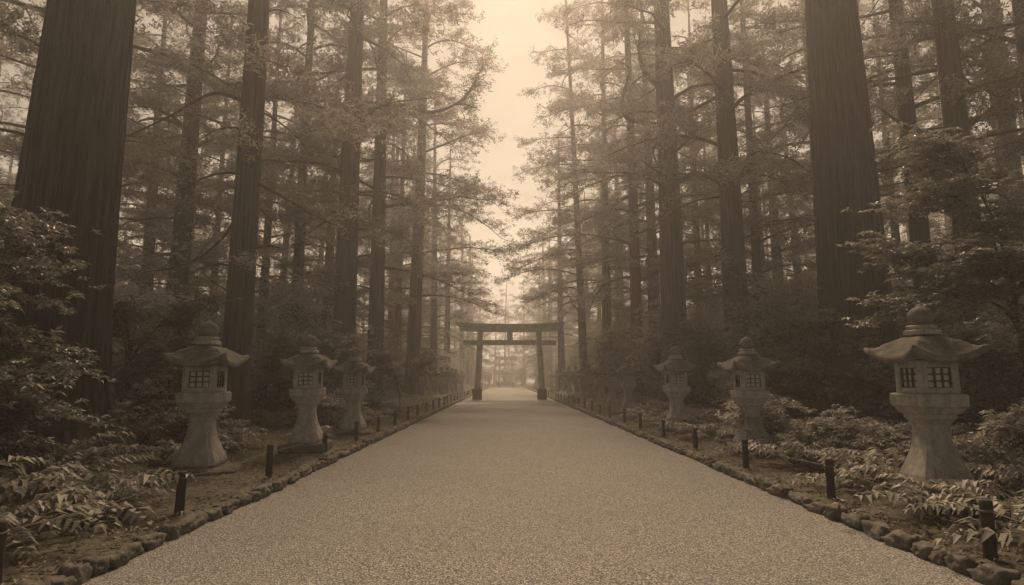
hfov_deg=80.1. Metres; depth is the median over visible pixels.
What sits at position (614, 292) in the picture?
cedar tree
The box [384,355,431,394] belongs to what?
shrub
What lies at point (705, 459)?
kerb stone
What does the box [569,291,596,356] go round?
cedar tree
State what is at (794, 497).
kerb stone
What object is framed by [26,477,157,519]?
fern
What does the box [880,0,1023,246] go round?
cedar tree
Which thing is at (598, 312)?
cedar tree
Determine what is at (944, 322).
shrub
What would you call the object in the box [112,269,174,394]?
shrub
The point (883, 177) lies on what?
cedar tree
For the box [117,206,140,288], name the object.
cedar tree
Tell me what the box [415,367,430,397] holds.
stone lantern
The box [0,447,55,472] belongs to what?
fern
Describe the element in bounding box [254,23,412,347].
cedar tree
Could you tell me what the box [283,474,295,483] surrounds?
kerb stone
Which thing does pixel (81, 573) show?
kerb stone
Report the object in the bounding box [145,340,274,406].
shrub
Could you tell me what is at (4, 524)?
rope post
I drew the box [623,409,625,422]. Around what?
rope post
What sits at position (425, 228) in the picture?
cedar tree
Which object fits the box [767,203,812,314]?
cedar tree
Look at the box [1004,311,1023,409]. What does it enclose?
shrub
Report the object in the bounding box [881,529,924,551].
kerb stone
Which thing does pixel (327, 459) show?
kerb stone
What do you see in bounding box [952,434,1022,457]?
fern
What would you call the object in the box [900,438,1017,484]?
fern
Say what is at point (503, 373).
shrub
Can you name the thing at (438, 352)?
shrub
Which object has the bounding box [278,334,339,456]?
stone lantern
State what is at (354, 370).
stone lantern
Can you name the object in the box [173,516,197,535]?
kerb stone
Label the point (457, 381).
stone lantern
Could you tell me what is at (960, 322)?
shrub
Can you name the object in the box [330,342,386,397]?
shrub
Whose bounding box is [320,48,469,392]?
cedar tree
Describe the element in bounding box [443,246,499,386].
cedar tree
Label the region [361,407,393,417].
fern
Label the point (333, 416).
fern
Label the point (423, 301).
cedar tree
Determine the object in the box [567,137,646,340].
cedar tree
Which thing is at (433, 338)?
cedar tree
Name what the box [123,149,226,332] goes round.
cedar tree
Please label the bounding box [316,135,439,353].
cedar tree
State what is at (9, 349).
shrub
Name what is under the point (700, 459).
kerb stone
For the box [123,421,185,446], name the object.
fern
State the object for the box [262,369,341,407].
shrub
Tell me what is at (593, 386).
shrub
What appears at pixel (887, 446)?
fern
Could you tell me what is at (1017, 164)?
cedar tree
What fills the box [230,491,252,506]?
kerb stone
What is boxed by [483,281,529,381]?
cedar tree
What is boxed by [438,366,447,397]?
stone lantern
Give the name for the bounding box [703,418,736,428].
fern
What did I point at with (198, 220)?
cedar tree
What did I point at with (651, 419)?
fern
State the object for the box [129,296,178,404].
shrub
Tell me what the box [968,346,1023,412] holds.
shrub
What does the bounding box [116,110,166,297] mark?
cedar tree
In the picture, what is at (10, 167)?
cedar tree
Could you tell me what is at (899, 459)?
fern
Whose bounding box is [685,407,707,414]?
fern
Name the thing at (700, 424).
fern
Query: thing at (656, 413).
fern
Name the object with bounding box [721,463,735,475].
kerb stone
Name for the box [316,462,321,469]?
kerb stone
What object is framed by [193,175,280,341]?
cedar tree
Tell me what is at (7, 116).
cedar tree
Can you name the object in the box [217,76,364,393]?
cedar tree
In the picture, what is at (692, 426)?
fern
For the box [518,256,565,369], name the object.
cedar tree
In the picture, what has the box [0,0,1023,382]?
sky
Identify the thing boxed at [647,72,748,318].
cedar tree
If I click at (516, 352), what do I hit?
cedar tree
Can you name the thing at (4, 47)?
cedar tree
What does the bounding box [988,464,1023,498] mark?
fern
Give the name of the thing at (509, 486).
gravel path
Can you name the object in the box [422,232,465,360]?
cedar tree
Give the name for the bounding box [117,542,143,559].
kerb stone
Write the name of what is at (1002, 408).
shrub
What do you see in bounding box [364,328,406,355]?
shrub
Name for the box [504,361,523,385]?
shrub
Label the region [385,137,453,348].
cedar tree
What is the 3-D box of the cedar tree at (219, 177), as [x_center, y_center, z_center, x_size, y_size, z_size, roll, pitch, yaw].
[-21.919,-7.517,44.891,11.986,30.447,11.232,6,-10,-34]
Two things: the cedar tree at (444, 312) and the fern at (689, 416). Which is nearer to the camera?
the fern at (689, 416)
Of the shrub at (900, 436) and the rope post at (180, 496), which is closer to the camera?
the rope post at (180, 496)
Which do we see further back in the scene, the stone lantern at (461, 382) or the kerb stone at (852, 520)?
the stone lantern at (461, 382)
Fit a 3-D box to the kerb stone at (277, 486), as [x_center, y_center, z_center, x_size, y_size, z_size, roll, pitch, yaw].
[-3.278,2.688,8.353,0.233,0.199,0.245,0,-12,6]
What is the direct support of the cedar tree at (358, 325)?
on the ground
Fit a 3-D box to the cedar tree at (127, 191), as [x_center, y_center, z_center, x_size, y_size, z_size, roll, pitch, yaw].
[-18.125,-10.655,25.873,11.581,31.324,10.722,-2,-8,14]
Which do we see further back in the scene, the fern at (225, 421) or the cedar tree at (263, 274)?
the cedar tree at (263, 274)
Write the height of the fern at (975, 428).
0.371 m
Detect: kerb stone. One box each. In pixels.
[19,580,50,584]
[42,575,76,584]
[57,562,91,584]
[77,556,109,576]
[104,547,129,569]
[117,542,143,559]
[136,532,166,550]
[157,523,180,539]
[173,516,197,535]
[183,511,208,526]
[204,507,222,521]
[213,500,234,514]
[220,498,239,509]
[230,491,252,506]
[245,491,260,502]
[250,485,270,498]
[259,483,273,492]
[268,481,282,491]
[276,476,288,487]
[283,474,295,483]
[285,471,300,480]
[293,468,307,477]
[298,464,312,474]
[308,461,316,471]
[315,460,326,467]
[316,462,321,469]
[318,456,329,465]
[328,454,338,462]
[336,450,347,457]
[349,444,360,451]
[361,439,368,446]
[367,438,374,443]
[650,436,658,441]
[668,444,677,450]
[678,448,687,454]
[683,449,693,456]
[693,453,703,460]
[698,456,703,463]
[703,457,714,464]
[706,460,716,467]
[712,461,723,471]
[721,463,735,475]
[728,467,741,477]
[734,470,748,480]
[742,473,754,484]
[754,475,763,487]
[758,477,776,491]
[766,484,793,498]
[788,490,807,504]
[800,494,819,507]
[804,502,826,514]
[823,504,847,520]
[840,512,870,529]
[861,520,891,541]
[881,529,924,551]
[911,540,942,559]
[928,549,956,565]
[944,552,978,575]
[967,563,1020,584]
[1011,578,1023,584]
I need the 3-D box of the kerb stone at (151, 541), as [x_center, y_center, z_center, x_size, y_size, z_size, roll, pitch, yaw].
[-3.263,2.269,5.515,0.182,0.176,0.354,-1,-14,1]
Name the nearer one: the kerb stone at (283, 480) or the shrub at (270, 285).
the kerb stone at (283, 480)
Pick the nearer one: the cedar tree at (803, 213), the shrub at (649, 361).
the shrub at (649, 361)
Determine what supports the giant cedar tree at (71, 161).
on the ground
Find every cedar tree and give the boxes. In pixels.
[0,0,145,463]
[0,0,233,297]
[0,0,236,214]
[0,0,285,181]
[0,0,462,434]
[0,1,125,213]
[0,18,144,224]
[0,35,31,180]
[0,53,37,245]
[0,60,22,201]
[0,129,17,240]
[115,1,173,294]
[115,1,231,393]
[116,0,285,304]
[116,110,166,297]
[116,122,194,328]
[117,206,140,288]
[118,0,319,402]
[118,5,289,332]
[120,45,268,332]
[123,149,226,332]
[124,158,202,293]
[168,151,232,300]
[190,4,341,398]
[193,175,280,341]
[195,0,422,399]
[213,0,495,405]
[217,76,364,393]
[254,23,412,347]
[257,39,410,339]
[259,0,519,400]
[269,135,367,328]
[303,187,369,339]
[305,213,362,333]
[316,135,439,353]
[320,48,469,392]
[326,0,521,396]
[357,118,438,343]
[357,247,385,333]
[358,131,443,349]
[384,155,464,351]
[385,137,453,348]
[385,182,452,349]
[385,260,428,343]
[391,86,486,391]
[402,194,472,344]
[402,198,473,387]
[403,150,493,388]
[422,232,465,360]
[440,213,489,386]
[441,271,475,366]
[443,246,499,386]
[444,235,492,380]
[451,245,490,366]
[453,237,494,385]
[453,303,487,365]
[474,279,494,382]
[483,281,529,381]
[483,296,510,384]
[488,0,646,389]
[489,300,529,381]
[498,0,733,396]
[500,0,698,391]
[511,145,601,391]
[511,276,535,383]
[513,236,576,386]
[514,256,566,385]
[517,234,572,385]
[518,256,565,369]
[518,288,547,384]
[520,260,570,365]
[528,275,564,385]
[543,251,601,356]
[545,172,613,361]
[546,210,601,363]
[548,191,613,356]
[552,236,629,355]
[553,0,808,410]
[553,151,642,346]
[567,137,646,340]
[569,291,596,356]
[570,123,648,346]
[581,55,702,330]
[587,0,916,410]
[587,2,723,397]
[593,77,707,338]
[607,0,787,398]
[642,99,764,332]
[646,0,896,318]
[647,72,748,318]
[685,27,805,299]
[686,183,722,323]
[693,105,815,322]
[709,0,945,252]
[712,31,815,331]
[717,0,1015,283]
[743,179,790,282]
[744,0,951,285]
[746,98,815,296]
[750,0,1023,331]
[762,0,1023,420]
[765,91,910,290]
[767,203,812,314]
[799,0,911,426]
[809,0,1000,331]
[811,129,931,289]
[857,0,1023,198]
[873,0,1023,300]
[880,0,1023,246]
[880,156,938,283]
[881,171,944,317]
[886,72,1003,293]
[931,94,1022,290]
[980,83,1023,286]
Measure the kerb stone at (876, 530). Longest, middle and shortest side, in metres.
0.429 x 0.236 x 0.187 m
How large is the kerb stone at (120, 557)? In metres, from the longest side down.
0.255 x 0.178 x 0.170 m
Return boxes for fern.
[0,430,160,480]
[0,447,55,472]
[0,447,167,504]
[0,453,135,489]
[0,455,73,519]
[0,467,58,492]
[0,473,15,481]
[0,488,141,560]
[2,467,194,535]
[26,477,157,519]
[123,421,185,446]
[124,424,181,444]
[133,439,181,460]
[136,414,250,441]
[217,426,269,452]
[218,420,253,433]
[278,425,333,437]
[317,410,345,422]
[319,415,375,425]
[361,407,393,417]
[361,410,397,422]
[367,406,402,416]
[371,402,406,411]
[427,393,448,399]
[551,391,569,396]
[612,410,655,418]
[616,398,645,406]
[616,406,666,418]
[628,401,664,412]
[634,414,660,425]
[636,412,667,424]
[637,398,656,404]
[642,400,669,409]
[642,408,667,416]
[649,417,710,433]
[660,411,699,417]
[670,422,722,441]
[671,422,721,438]
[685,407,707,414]
[686,408,722,419]
[693,404,720,410]
[693,420,727,428]
[696,410,734,420]
[698,404,723,413]
[699,407,732,415]
[700,437,781,458]
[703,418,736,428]
[712,422,778,437]
[715,418,802,442]
[722,433,851,464]
[775,462,901,495]
[776,430,834,449]
[784,408,803,419]
[785,446,863,467]
[812,423,907,448]
[815,438,900,460]
[820,443,910,476]
[822,452,899,483]
[829,473,1023,512]
[832,435,906,458]
[841,427,909,450]
[846,418,911,430]
[858,415,895,428]
[885,434,1001,457]
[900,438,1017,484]
[900,482,1023,541]
[905,475,1023,521]
[905,479,1002,517]
[910,421,985,434]
[930,510,1023,547]
[951,425,999,451]
[951,426,1007,445]
[952,427,1016,440]
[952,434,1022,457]
[959,442,1021,464]
[964,444,1023,485]
[970,457,1023,484]
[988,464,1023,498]
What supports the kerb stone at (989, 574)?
on the ground
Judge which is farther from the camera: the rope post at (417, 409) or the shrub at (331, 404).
the rope post at (417, 409)
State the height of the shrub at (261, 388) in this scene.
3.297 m
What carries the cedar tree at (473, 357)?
on the ground
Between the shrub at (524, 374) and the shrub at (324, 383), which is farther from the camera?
the shrub at (524, 374)
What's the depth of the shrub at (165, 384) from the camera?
22.80 m
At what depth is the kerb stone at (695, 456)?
11.30 m
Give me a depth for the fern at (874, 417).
15.13 m
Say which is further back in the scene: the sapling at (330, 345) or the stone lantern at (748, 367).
the sapling at (330, 345)
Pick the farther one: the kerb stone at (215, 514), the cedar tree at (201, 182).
the cedar tree at (201, 182)
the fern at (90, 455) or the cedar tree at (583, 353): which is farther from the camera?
the cedar tree at (583, 353)
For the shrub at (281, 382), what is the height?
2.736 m
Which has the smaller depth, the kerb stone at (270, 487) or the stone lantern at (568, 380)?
the kerb stone at (270, 487)
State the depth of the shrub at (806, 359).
16.79 m
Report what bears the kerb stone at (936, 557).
on the ground
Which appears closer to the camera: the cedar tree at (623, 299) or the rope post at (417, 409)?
the rope post at (417, 409)
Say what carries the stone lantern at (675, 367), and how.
on the ground
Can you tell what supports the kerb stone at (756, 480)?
on the ground
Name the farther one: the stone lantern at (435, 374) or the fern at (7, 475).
the stone lantern at (435, 374)
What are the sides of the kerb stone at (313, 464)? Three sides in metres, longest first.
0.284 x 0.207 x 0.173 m
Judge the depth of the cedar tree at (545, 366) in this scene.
113.21 m
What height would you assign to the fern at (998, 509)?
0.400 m
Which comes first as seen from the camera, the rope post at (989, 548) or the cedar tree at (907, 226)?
the rope post at (989, 548)
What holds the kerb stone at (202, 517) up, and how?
on the ground
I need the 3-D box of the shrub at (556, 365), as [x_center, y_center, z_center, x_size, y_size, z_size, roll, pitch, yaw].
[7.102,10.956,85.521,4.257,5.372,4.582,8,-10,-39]
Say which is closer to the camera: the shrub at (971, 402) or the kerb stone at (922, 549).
the kerb stone at (922, 549)
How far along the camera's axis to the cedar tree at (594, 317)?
98.12 m
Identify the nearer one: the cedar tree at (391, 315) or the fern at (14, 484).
the fern at (14, 484)
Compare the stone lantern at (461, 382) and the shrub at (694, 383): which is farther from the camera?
the stone lantern at (461, 382)
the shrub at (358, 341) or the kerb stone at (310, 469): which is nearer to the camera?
the kerb stone at (310, 469)
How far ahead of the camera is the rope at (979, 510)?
6.56 m
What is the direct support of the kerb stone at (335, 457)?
on the ground
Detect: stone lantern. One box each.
[160,319,248,475]
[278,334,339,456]
[332,346,376,434]
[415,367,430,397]
[428,365,442,399]
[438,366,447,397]
[444,367,453,395]
[449,368,456,393]
[454,369,461,392]
[459,370,465,391]
[552,370,557,392]
[558,368,566,391]
[563,367,572,394]
[569,366,579,394]
[602,361,620,401]
[614,357,640,408]
[654,345,697,431]
[717,336,780,452]
[864,304,990,493]
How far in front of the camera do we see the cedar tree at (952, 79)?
19.52 m
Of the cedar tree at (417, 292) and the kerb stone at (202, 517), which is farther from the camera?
the cedar tree at (417, 292)
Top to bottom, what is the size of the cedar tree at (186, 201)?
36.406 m
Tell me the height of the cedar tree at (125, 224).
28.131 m
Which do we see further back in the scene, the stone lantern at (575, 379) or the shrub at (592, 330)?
the shrub at (592, 330)
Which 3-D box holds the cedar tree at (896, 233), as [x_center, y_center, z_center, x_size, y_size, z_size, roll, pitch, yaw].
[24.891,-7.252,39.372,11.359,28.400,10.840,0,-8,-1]
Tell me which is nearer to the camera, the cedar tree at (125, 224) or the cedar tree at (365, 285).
the cedar tree at (125, 224)
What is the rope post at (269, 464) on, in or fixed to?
on the ground
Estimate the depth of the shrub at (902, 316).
23.97 m
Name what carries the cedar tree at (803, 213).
on the ground
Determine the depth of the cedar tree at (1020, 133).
48.12 m
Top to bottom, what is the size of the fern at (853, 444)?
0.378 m
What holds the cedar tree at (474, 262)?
on the ground
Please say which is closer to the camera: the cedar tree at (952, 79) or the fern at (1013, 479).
the fern at (1013, 479)
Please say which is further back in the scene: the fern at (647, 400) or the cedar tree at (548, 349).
the cedar tree at (548, 349)
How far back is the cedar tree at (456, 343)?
93.09 m
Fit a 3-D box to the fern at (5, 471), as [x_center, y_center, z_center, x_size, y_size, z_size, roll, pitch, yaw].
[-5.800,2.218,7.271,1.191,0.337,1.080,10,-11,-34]
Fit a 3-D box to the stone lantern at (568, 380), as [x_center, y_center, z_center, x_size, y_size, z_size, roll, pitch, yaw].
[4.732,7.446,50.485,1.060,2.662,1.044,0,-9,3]
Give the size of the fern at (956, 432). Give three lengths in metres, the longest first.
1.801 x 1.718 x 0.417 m
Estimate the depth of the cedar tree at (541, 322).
107.95 m
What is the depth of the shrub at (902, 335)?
19.24 m
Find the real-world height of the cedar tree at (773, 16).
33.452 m
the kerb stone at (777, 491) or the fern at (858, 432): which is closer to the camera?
the kerb stone at (777, 491)
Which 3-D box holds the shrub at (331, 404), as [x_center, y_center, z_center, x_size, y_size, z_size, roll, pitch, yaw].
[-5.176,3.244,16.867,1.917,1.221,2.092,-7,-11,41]
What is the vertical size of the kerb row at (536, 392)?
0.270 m
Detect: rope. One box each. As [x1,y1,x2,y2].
[0,392,462,534]
[560,394,1023,522]
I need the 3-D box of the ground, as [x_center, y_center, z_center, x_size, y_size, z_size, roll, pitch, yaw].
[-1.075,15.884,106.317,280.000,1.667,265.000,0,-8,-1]
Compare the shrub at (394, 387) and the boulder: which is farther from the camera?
the shrub at (394, 387)
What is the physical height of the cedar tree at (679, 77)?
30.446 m
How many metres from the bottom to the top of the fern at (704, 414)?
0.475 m
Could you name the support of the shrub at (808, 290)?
on the ground
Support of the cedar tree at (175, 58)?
on the ground
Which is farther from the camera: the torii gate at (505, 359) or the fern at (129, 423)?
the torii gate at (505, 359)
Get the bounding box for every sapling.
[192,315,329,426]
[269,319,384,422]
[362,338,446,414]
[938,304,1022,419]
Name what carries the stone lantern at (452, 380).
on the ground
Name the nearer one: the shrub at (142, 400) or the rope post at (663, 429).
the rope post at (663, 429)
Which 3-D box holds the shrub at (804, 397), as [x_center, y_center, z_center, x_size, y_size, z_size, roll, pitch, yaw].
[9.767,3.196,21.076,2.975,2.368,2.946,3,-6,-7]
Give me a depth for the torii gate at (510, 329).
46.23 m
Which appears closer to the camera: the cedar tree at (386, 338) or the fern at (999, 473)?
the fern at (999, 473)
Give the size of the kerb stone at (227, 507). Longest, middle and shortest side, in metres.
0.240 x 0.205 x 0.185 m
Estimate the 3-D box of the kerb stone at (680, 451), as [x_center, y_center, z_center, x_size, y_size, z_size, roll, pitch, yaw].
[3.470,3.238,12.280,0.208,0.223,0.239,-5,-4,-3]
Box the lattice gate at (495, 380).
[485,370,525,386]
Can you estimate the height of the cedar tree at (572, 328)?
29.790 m
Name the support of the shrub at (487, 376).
on the ground
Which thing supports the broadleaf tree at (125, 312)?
on the ground
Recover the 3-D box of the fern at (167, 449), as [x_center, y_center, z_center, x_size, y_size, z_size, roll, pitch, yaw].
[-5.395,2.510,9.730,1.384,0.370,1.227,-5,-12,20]
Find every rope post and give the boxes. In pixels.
[0,520,8,584]
[174,471,187,514]
[265,444,273,477]
[322,432,327,452]
[354,421,357,440]
[376,417,379,431]
[393,410,396,424]
[416,404,418,414]
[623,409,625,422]
[638,413,641,427]
[661,419,665,437]
[693,428,697,449]
[742,439,748,468]
[825,458,835,498]
[978,499,997,560]
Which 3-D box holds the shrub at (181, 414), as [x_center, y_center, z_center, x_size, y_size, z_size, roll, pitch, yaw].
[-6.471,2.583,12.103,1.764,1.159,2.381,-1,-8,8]
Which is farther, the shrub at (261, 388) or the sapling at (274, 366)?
the shrub at (261, 388)
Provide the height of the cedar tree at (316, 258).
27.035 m
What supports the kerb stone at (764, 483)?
on the ground
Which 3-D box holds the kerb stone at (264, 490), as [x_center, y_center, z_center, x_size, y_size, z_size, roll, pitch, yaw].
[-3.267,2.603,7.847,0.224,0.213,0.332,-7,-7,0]
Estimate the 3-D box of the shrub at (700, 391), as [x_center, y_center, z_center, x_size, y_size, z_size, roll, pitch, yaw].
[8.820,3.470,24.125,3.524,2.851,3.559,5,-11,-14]
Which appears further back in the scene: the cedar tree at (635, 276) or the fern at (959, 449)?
the cedar tree at (635, 276)
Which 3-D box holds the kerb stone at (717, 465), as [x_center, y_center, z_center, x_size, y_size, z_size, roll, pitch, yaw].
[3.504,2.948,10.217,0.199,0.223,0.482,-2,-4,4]
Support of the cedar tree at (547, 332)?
on the ground
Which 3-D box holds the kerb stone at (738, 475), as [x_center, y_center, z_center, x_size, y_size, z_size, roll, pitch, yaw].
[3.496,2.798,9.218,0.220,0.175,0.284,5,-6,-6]
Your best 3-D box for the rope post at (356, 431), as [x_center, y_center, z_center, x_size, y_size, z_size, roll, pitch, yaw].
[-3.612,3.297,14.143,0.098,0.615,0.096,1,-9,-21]
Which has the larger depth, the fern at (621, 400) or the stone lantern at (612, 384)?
the stone lantern at (612, 384)
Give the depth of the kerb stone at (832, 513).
6.55 m
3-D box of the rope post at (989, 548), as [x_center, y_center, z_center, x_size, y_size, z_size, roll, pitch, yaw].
[3.804,1.968,4.861,0.098,0.611,0.096,-1,-9,17]
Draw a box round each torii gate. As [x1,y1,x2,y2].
[453,321,564,399]
[494,356,517,386]
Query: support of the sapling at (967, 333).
on the ground
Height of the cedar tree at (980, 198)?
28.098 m
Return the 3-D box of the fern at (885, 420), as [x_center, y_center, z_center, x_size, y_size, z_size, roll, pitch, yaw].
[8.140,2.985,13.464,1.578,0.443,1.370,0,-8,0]
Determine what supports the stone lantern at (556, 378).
on the ground
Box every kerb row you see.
[461,387,488,399]
[525,387,554,399]
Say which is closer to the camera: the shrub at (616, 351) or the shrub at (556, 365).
the shrub at (616, 351)
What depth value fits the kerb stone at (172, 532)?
5.73 m
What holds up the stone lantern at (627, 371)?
on the ground
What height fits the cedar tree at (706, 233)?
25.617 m
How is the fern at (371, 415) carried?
on the ground
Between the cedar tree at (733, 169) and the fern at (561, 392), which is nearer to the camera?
the cedar tree at (733, 169)
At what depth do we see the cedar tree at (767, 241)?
81.43 m
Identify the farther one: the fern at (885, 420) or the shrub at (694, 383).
the shrub at (694, 383)
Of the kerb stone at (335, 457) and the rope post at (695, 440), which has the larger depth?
the rope post at (695, 440)
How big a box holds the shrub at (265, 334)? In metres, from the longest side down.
5.016 x 4.873 x 4.850 m
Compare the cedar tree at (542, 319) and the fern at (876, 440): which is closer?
the fern at (876, 440)
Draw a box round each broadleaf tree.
[112,274,240,399]
[836,120,1023,370]
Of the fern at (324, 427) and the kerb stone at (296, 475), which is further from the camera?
the fern at (324, 427)
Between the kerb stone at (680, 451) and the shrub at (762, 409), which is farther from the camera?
the shrub at (762, 409)
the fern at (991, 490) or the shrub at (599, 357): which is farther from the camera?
the shrub at (599, 357)
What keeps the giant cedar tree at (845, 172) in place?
on the ground
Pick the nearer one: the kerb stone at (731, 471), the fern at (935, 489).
the fern at (935, 489)
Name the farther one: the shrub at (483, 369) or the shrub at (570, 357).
the shrub at (483, 369)
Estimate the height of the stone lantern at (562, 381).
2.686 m
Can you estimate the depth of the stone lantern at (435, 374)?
42.28 m
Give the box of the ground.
[0,383,1023,584]
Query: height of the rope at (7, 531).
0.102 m
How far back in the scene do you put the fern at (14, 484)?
6.01 m
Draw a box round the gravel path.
[82,387,984,584]
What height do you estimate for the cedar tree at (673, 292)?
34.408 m
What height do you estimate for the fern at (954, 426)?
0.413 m
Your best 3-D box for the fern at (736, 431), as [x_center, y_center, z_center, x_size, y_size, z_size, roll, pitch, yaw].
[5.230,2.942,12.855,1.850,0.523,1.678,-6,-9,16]
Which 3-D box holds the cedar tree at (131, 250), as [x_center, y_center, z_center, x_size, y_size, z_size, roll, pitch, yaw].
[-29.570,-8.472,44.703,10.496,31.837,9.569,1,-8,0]
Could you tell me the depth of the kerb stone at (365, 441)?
13.74 m
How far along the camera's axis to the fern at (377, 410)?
22.10 m
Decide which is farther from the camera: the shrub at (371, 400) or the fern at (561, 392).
the fern at (561, 392)
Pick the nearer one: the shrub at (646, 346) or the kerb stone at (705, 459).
the kerb stone at (705, 459)
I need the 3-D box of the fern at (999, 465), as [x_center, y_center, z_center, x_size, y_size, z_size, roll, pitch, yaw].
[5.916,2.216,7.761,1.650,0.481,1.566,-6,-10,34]
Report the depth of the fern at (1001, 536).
4.73 m
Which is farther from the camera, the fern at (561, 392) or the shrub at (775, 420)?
the fern at (561, 392)
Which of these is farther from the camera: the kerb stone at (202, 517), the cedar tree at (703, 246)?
the cedar tree at (703, 246)
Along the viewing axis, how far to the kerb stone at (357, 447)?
12.87 m
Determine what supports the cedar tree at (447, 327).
on the ground
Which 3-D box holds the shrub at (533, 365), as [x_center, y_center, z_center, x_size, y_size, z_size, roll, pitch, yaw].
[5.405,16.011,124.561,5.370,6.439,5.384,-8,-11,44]
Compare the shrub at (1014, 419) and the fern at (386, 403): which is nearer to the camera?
the shrub at (1014, 419)
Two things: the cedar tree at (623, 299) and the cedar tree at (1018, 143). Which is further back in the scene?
the cedar tree at (623, 299)
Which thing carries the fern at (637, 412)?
on the ground
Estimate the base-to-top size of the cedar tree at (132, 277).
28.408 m
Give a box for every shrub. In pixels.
[0,189,128,430]
[0,386,87,473]
[112,253,206,401]
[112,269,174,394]
[112,288,223,410]
[112,338,179,413]
[116,389,155,402]
[116,399,158,444]
[128,393,245,446]
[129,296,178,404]
[144,367,181,405]
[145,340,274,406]
[177,282,279,390]
[251,332,285,409]
[251,347,333,410]
[252,271,331,403]
[253,278,347,405]
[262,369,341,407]
[280,388,366,425]
[287,358,330,401]
[320,318,376,379]
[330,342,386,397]
[361,389,394,415]
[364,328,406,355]
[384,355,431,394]
[421,334,451,390]
[421,343,449,378]
[425,345,456,367]
[443,355,465,384]
[475,362,489,385]
[481,367,493,383]
[493,361,513,385]
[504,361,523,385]
[510,363,532,386]
[526,359,537,381]
[547,354,568,379]
[557,345,587,389]
[565,335,590,390]
[571,323,622,369]
[572,324,628,393]
[579,365,619,390]
[591,312,645,393]
[614,297,701,387]
[620,309,698,386]
[638,307,705,385]
[653,344,724,404]
[658,310,753,406]
[686,299,724,405]
[689,346,766,402]
[702,267,837,413]
[707,346,815,409]
[713,394,812,443]
[715,267,818,415]
[717,395,793,420]
[761,282,885,405]
[779,404,899,454]
[783,266,818,331]
[783,353,812,413]
[844,362,975,417]
[859,422,972,462]
[868,364,990,421]
[892,283,955,336]
[894,307,940,337]
[898,275,1023,426]
[902,284,960,337]
[958,320,1023,423]
[966,397,1023,464]
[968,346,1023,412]
[970,279,1023,394]
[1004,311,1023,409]
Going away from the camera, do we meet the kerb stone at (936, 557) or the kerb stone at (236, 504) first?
the kerb stone at (936, 557)
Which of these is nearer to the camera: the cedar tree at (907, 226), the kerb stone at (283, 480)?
the kerb stone at (283, 480)
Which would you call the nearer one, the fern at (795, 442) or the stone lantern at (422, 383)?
the fern at (795, 442)
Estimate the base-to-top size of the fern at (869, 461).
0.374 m
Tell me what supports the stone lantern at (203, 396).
on the ground
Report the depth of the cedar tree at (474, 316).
115.48 m
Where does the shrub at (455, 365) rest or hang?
on the ground
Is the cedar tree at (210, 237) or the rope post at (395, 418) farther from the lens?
the cedar tree at (210, 237)
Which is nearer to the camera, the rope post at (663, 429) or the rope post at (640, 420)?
the rope post at (663, 429)
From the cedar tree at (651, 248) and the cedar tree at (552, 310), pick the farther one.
the cedar tree at (552, 310)
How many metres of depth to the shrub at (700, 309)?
27.69 m
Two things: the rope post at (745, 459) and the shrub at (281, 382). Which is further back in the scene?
the shrub at (281, 382)
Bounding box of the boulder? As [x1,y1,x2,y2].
[715,427,735,443]
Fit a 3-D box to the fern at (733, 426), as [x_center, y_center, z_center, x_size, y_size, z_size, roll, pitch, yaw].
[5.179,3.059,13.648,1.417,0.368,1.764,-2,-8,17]
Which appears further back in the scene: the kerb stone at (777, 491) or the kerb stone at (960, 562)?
the kerb stone at (777, 491)
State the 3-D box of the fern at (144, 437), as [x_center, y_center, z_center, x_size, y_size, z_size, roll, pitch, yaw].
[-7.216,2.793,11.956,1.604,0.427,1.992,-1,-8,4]
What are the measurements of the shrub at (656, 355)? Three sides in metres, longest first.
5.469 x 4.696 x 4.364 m
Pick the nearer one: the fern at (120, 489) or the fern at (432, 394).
the fern at (120, 489)
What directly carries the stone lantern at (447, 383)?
on the ground
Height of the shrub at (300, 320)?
5.761 m
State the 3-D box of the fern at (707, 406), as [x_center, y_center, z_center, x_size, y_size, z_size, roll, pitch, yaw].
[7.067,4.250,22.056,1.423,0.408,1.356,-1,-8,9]
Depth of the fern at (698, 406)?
23.00 m
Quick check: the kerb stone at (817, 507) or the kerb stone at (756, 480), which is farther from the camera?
the kerb stone at (756, 480)
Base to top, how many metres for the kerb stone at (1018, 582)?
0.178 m
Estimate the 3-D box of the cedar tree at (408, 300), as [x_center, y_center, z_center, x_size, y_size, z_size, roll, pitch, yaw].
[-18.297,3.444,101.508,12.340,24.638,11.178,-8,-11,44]
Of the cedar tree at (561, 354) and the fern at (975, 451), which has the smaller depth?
the fern at (975, 451)
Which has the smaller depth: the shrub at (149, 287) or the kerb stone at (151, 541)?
the kerb stone at (151, 541)
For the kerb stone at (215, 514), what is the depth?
6.56 m
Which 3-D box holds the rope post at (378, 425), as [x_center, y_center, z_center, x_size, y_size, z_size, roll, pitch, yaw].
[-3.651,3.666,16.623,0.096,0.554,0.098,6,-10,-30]
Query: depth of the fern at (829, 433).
10.68 m
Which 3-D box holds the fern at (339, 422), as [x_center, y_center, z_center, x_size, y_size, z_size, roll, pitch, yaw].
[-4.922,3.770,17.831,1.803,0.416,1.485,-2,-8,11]
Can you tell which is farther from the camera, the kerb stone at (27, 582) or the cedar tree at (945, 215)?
the cedar tree at (945, 215)

